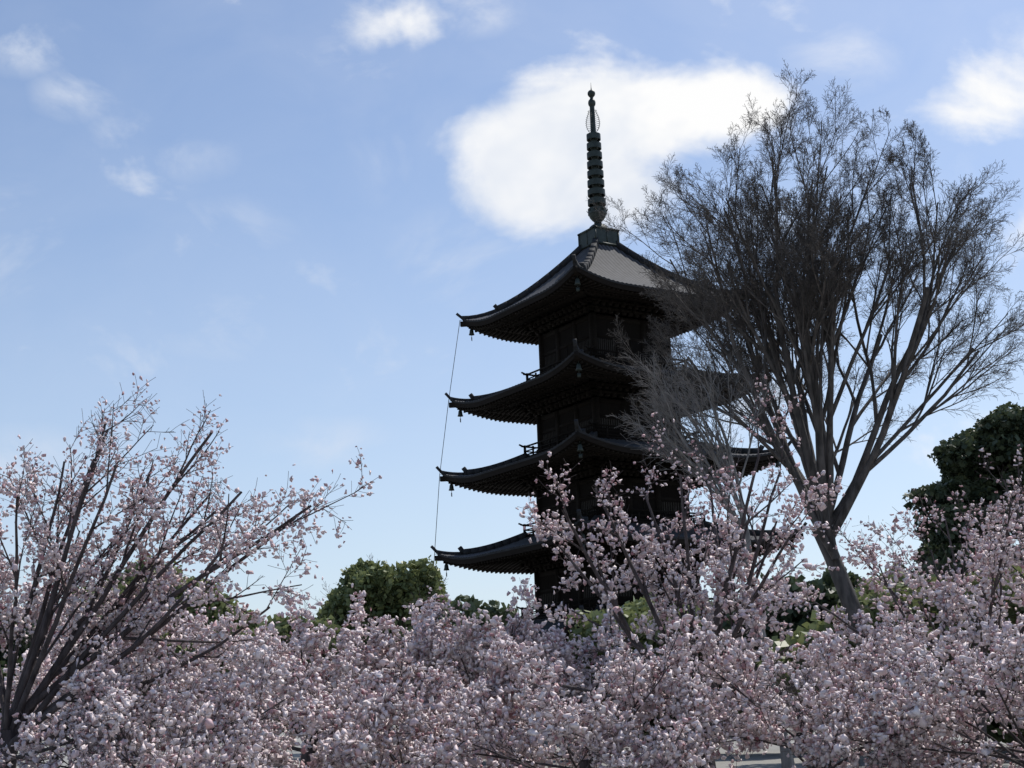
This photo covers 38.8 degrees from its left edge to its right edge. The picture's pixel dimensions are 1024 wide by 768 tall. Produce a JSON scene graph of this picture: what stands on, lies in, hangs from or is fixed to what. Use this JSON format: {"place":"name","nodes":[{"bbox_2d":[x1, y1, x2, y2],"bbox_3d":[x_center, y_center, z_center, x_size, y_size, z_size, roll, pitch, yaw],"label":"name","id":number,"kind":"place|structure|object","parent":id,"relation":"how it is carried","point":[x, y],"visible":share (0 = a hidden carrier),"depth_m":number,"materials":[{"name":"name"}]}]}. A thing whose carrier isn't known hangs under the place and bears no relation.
{"place":"outdoors","nodes":[
{"label":"outdoors","id":0,"kind":"place"},
{"bbox_2d":[0,0,1023,739],"label":"sky","id":1,"kind":"structure","parent":0,"point":[287,211],"materials":[{"name":"blue"}]},
{"bbox_2d":[16,717,1017,767],"bbox_3d":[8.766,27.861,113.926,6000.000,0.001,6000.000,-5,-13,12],"label":"ground","id":2,"kind":"structure","parent":0,"point":[771,758],"depth_m":56.44,"materials":[{"name":"grey"}]},
{"bbox_2d":[0,655,23,711],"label":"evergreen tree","id":3,"kind":"object","parent":2,"relation":"on","point":[3,663],"visible":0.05,"depth_m":62.64,"materials":[{"name":"green plant"}]},
{"bbox_2d":[0,615,174,767],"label":"tree","id":4,"kind":"object","parent":2,"relation":"on","point":[22,648],"visible":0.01,"depth_m":62.99,"materials":[{"name":"green plant"}]},
{"bbox_2d":[0,575,236,767],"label":"cherry tree","id":5,"kind":"object","parent":2,"relation":"on","point":[196,623],"visible":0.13,"depth_m":41.64,"materials":[{"name":"pink plant"}]},
{"bbox_2d":[66,555,264,750],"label":"camphor tree","id":6,"kind":"object","parent":2,"relation":"on","point":[222,606],"visible":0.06,"depth_m":80.70,"materials":[{"name":"green plant"}]},
{"bbox_2d":[0,633,356,767],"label":"cherry tree","id":7,"kind":"object","parent":2,"relation":"on","point":[101,753],"visible":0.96,"depth_m":22.41,"materials":[{"name":"pink plant"}]},
{"bbox_2d":[0,372,381,767],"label":"cherry tree","id":8,"kind":"object","parent":2,"relation":"on","point":[58,571],"visible":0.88,"depth_m":24.92,"materials":[{"name":"pink plant"}]},
{"bbox_2d":[167,614,343,759],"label":"evergreen tree","id":9,"kind":"object","parent":2,"relation":"on","point":[284,626],"visible":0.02,"depth_m":68.86,"materials":[{"name":"green plant"}]},
{"bbox_2d":[146,583,455,766],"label":"cherry tree","id":10,"kind":"object","parent":2,"relation":"on","point":[330,675],"visible":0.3,"depth_m":38.50,"materials":[{"name":"pink plant"}]},
{"bbox_2d":[312,555,376,611],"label":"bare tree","id":11,"kind":"object","parent":2,"relation":"on","point":[325,585],"visible":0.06,"depth_m":123.77,"materials":[{"name":"plant"}]},
{"bbox_2d":[314,555,452,673],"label":"camphor tree","id":12,"kind":"object","parent":2,"relation":"on","point":[388,589],"visible":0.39,"depth_m":86.26,"materials":[{"name":"green plant"}]},
{"bbox_2d":[223,634,597,767],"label":"cherry tree","id":13,"kind":"object","parent":2,"relation":"on","point":[349,737],"visible":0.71,"depth_m":23.60,"materials":[{"name":"pink plant"}]},
{"bbox_2d":[387,594,541,757],"bbox_3d":[-1.709,12.794,63.133,7.444,7.068,10.274,-5,-13,12],"label":"evergreen tree","id":14,"kind":"object","parent":2,"relation":"on","point":[493,610],"visible":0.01,"depth_m":61.62,"materials":[{"name":"green plant"}]},
{"bbox_2d":[315,576,660,766],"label":"cherry tree","id":15,"kind":"object","parent":2,"relation":"on","point":[430,645],"visible":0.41,"depth_m":36.63,"materials":[{"name":"pink plant"}]},
{"bbox_2d":[383,608,781,767],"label":"cherry tree","id":16,"kind":"object","parent":2,"relation":"on","point":[637,688],"visible":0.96,"depth_m":22.02,"materials":[{"name":"pink plant"}]},
{"bbox_2d":[430,88,806,743],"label":"pagoda","id":17,"kind":"object","parent":2,"relation":"on","point":[576,390],"visible":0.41,"depth_m":116.30,"materials":[{"name":"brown wood"}]},
{"bbox_2d":[566,591,742,741],"bbox_3d":[6.589,12.321,62.161,8.549,7.076,8.923,-5,-13,12],"label":"bush","id":18,"kind":"object","parent":2,"relation":"on","point":[640,606],"visible":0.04,"depth_m":61.85,"materials":[{"name":"green plant"}]},
{"bbox_2d":[474,375,903,767],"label":"cherry tree","id":19,"kind":"object","parent":2,"relation":"on","point":[744,605],"visible":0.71,"depth_m":31.21,"materials":[{"name":"pink plant"}]},
{"bbox_2d":[606,339,794,767],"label":"pale bare tree","id":20,"kind":"object","parent":2,"relation":"on","point":[697,423],"visible":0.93,"depth_m":41.28,"materials":[{"name":"grey plant"}]},
{"bbox_2d":[719,566,864,747],"bbox_3d":[12.496,11.090,59.621,9.444,7.874,9.233,-5,-13,12],"label":"bush","id":21,"kind":"object","parent":2,"relation":"on","point":[825,584],"visible":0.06,"depth_m":56.79,"materials":[{"name":"green plant"}]},
{"bbox_2d":[586,58,1023,756],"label":"zelkova tree","id":22,"kind":"object","parent":2,"relation":"on","point":[810,284],"visible":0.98,"depth_m":44.70,"materials":[{"name":"brown plant"}]},
{"bbox_2d":[632,616,1023,767],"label":"cherry tree","id":23,"kind":"object","parent":2,"relation":"on","point":[749,691],"visible":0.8,"depth_m":21.88,"materials":[{"name":"pink plant"}]},
{"bbox_2d":[756,561,1023,752],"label":"bush","id":24,"kind":"object","parent":2,"relation":"on","point":[799,637],"visible":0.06,"depth_m":46.62,"materials":[{"name":"green plant"}]},
{"bbox_2d":[759,471,1023,767],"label":"cherry tree","id":25,"kind":"object","parent":2,"relation":"on","point":[948,599],"visible":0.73,"depth_m":27.61,"materials":[{"name":"pink plant"}]},
{"bbox_2d":[801,605,1023,767],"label":"cherry tree","id":26,"kind":"object","parent":2,"relation":"on","point":[934,680],"visible":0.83,"depth_m":20.49,"materials":[{"name":"pink plant"}]},
{"bbox_2d":[852,444,1023,679],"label":"cherry tree","id":27,"kind":"object","parent":2,"relation":"on","point":[896,520],"visible":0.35,"depth_m":42.07,"materials":[{"name":"pink plant"}]},
{"bbox_2d":[902,401,1023,747],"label":"conifer tree","id":28,"kind":"object","parent":2,"relation":"on","point":[998,433],"visible":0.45,"depth_m":54.02,"materials":[{"name":"green plant"}]}
]}

